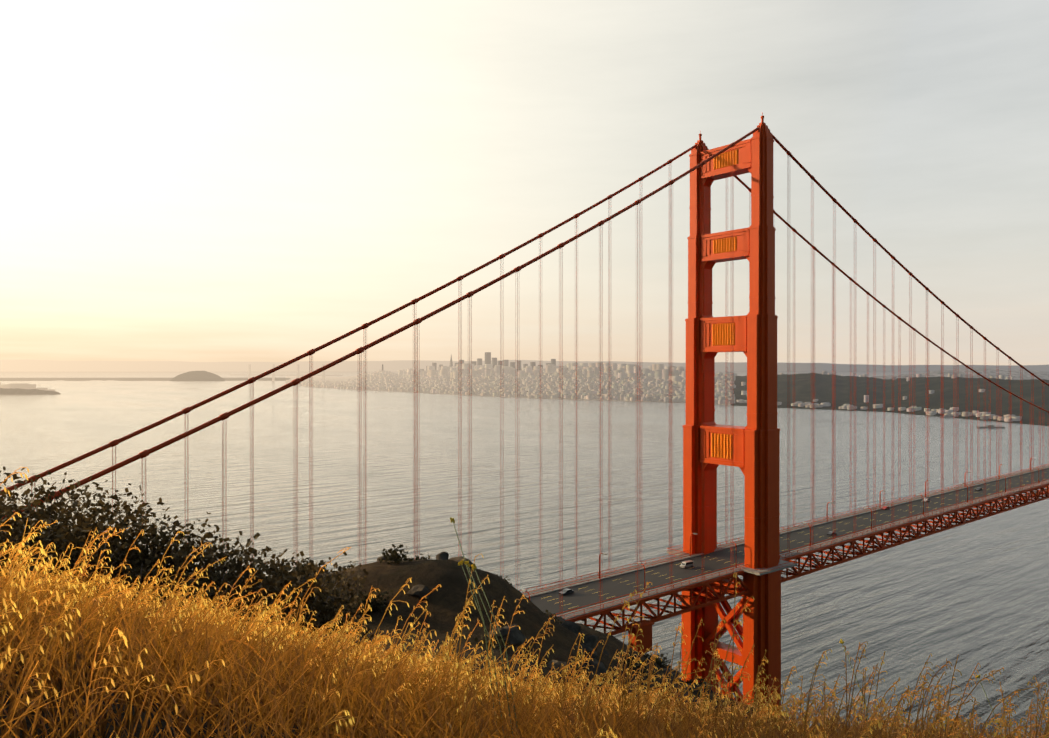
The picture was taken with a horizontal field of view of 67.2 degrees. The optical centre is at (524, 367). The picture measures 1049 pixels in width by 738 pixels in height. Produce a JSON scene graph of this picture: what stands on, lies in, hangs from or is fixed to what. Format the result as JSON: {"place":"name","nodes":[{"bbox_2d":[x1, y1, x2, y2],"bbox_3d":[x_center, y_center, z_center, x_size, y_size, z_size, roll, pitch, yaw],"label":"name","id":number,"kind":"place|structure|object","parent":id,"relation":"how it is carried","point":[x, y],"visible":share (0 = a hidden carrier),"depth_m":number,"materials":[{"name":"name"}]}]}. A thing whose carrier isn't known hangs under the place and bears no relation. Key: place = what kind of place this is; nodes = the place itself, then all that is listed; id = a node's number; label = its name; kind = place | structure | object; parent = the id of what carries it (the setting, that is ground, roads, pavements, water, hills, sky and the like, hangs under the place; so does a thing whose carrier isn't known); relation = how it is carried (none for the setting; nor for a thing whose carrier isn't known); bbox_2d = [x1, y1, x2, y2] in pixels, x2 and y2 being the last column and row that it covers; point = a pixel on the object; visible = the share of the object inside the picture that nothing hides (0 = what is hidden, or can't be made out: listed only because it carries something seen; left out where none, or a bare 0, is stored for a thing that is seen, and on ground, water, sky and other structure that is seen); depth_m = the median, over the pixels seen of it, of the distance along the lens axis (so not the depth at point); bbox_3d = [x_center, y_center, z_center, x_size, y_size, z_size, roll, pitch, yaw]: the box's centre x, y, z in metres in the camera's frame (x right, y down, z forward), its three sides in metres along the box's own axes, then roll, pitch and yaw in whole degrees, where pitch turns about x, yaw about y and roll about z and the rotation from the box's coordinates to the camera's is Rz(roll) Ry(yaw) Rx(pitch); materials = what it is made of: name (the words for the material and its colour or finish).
{"place":"outdoors","nodes":[
{"label":"outdoors","id":0,"kind":"place"},
{"bbox_2d":[0,378,289,380],"bbox_3d":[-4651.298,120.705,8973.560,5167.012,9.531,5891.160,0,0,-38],"label":"distant shoreline","id":1,"kind":"structure","parent":0,"point":[122,379],"depth_m":8224.68,"materials":[{"name":"grey"}]},
{"bbox_2d":[0,665,360,737],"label":"grass blades","id":2,"kind":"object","parent":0,"point":[111,728],"depth_m":2.83,"materials":[{"name":"yellow plant"}]},
{"bbox_2d":[0,466,377,649],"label":"coyote brush","id":3,"kind":"object","parent":2,"relation":"on","point":[61,536],"depth_m":13.26,"materials":[{"name":"green plant"}]},
{"bbox_2d":[0,467,1048,737],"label":"dry grass","id":4,"kind":"structure","parent":2,"relation":"on","point":[270,683],"depth_m":3.61,"materials":[{"name":"yellow plant"}]},
{"bbox_2d":[450,517,1000,737],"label":"mustard","id":5,"kind":"object","parent":2,"relation":"on","point":[506,649],"depth_m":4.42,"materials":[{"name":"plant"}]},
{"bbox_2d":[170,371,224,380],"bbox_3d":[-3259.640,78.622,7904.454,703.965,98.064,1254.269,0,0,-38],"label":"island","id":6,"kind":"structure","parent":0,"point":[197,376],"depth_m":7601.91,"materials":[{"name":"grey stone"}]},
{"bbox_2d":[286,374,730,404],"bbox_3d":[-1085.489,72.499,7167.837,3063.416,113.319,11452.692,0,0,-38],"label":"san francisco land","id":7,"kind":"structure","parent":0,"point":[330,378],"depth_m":4257.21,"materials":[{"name":"grey"}]},
{"bbox_2d":[230,364,342,380],"bbox_3d":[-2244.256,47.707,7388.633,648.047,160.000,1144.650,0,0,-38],"label":"distant bridge","id":8,"kind":"structure","parent":7,"relation":"on","point":[273,375],"depth_m":7405.60,"materials":[{"name":"grey metal"}]},
{"bbox_2d":[382,355,452,369],"bbox_3d":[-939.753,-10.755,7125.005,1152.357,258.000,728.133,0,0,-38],"label":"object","id":9,"kind":"object","parent":7,"relation":"on","point":[451,363],"visible":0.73,"depth_m":7723.43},
{"bbox_2d":[263,559,767,723],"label":"hillside","id":10,"kind":"structure","parent":0,"point":[446,600],"depth_m":62.49,"materials":[{"name":"brown soil"}]},
{"bbox_2d":[270,544,748,720],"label":"knoll scrub","id":11,"kind":"object","parent":10,"relation":"on","point":[396,557],"visible":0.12,"depth_m":68.38,"materials":[{"name":"green plant"}]},
{"bbox_2d":[294,551,745,717],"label":"knoll rocks","id":12,"kind":"object","parent":10,"relation":"on","point":[516,637],"visible":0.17,"depth_m":62.92,"materials":[{"name":"brown stone"}]},
{"bbox_2d":[0,0,1048,365],"bbox_3d":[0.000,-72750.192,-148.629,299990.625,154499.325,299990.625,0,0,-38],"label":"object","id":13,"kind":"object","parent":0,"point":[234,180],"visible":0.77,"depth_m":136256.08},
{"bbox_2d":[0,371,1048,737],"bbox_3d":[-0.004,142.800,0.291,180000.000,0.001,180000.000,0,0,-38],"label":"water","id":14,"kind":"structure","parent":0,"point":[968,597],"depth_m":892.73,"materials":[{"name":"grey liquid"}]},
{"bbox_2d":[0,388,60,394],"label":"island","id":15,"kind":"structure","parent":14,"relation":"in","point":[11,391],"depth_m":3971.82,"materials":[{"name":"grey stone"}]},
{"bbox_2d":[0,383,54,390],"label":"alcatraz buildings","id":16,"kind":"structure","parent":15,"relation":"on","point":[21,386],"depth_m":4018.18,"materials":[{"name":"beige concrete"}]},
{"bbox_2d":[939,415,1004,427],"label":"boats","id":17,"kind":"object","parent":14,"relation":"on","point":[948,416],"visible":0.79,"depth_m":1830.32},
{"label":"tower pier","id":18,"kind":"object","parent":14,"relation":"in","visible":0},
{"bbox_2d":[682,112,780,715],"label":"tower","id":19,"kind":"structure","parent":18,"relation":"on","point":[757,450],"depth_m":277.82,"materials":[{"name":"metal"}]},
{"bbox_2d":[0,126,1048,519],"bbox_3d":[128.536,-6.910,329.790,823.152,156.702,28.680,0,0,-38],"label":"cables","id":20,"kind":"object","parent":19,"relation":"hanging from","point":[240,408],"visible":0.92,"depth_m":208.72,"materials":[{"name":"paint"}]},
{"bbox_2d":[31,146,1040,617],"bbox_3d":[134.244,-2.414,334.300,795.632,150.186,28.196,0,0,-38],"label":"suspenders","id":21,"kind":"object","parent":20,"relation":"hanging from","point":[639,406],"visible":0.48,"depth_m":266.02,"materials":[{"name":"paint"}]},
{"bbox_2d":[711,149,737,458],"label":"decorative tower panels","id":22,"kind":"object","parent":19,"relation":"attached to","point":[721,445],"visible":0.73,"depth_m":285.26,"materials":[{"name":"paint"}]},
{"bbox_2d":[519,464,1048,652],"bbox_3d":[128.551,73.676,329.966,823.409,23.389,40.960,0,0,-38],"label":"steel deck","id":23,"kind":"object","parent":19,"relation":"attached to","point":[645,638],"visible":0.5,"depth_m":296.72,"materials":[{"name":"paint"}]},
{"bbox_2d":[523,466,1048,619],"bbox_3d":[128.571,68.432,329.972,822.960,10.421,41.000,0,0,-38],"label":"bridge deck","id":24,"kind":"structure","parent":23,"relation":"on","point":[745,569],"depth_m":286.39,"materials":[{"name":"grey asphalt"}]},
{"bbox_2d":[526,459,1038,599],"bbox_3d":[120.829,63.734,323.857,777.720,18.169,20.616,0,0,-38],"label":"lamp posts","id":25,"kind":"object","parent":24,"relation":"on","point":[827,521],"visible":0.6,"depth_m":330.49,"materials":[{"name":"metal"}]},
{"bbox_2d":[0,359,1048,371],"bbox_3d":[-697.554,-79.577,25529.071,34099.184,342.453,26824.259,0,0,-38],"label":"bay hills","id":26,"kind":"structure","parent":0,"point":[23,365],"depth_m":21710.09,"materials":[{"name":"grey"}]},
{"bbox_2d":[522,458,1035,591],"bbox_3d":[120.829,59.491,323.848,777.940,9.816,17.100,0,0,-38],"label":"lamp heads","id":27,"kind":"object","parent":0,"point":[523,590],"visible":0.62,"depth_m":303.11,"materials":[{"name":"grey metal"}]},
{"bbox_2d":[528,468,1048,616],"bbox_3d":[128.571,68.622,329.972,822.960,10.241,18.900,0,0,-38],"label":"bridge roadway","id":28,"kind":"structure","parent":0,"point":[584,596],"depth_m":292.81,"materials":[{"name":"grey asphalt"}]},
{"bbox_2d":[541,475,1043,608],"bbox_3d":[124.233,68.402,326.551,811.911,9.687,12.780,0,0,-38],"label":"deck lane lines","id":29,"kind":"object","parent":28,"relation":"on","point":[740,551],"visible":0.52,"depth_m":285.33,"materials":[{"name":"white paint"}]},
{"bbox_2d":[731,373,1048,425],"bbox_3d":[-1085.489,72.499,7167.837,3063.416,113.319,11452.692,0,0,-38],"label":"headland","id":30,"kind":"structure","parent":0,"point":[993,399],"depth_m":2775.66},
{"bbox_2d":[871,368,1048,379],"bbox_3d":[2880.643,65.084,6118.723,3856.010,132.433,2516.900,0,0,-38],"label":"richmond hills","id":31,"kind":"structure","parent":0,"point":[1014,374],"depth_m":5613.70,"materials":[{"name":"grey"}]}
]}

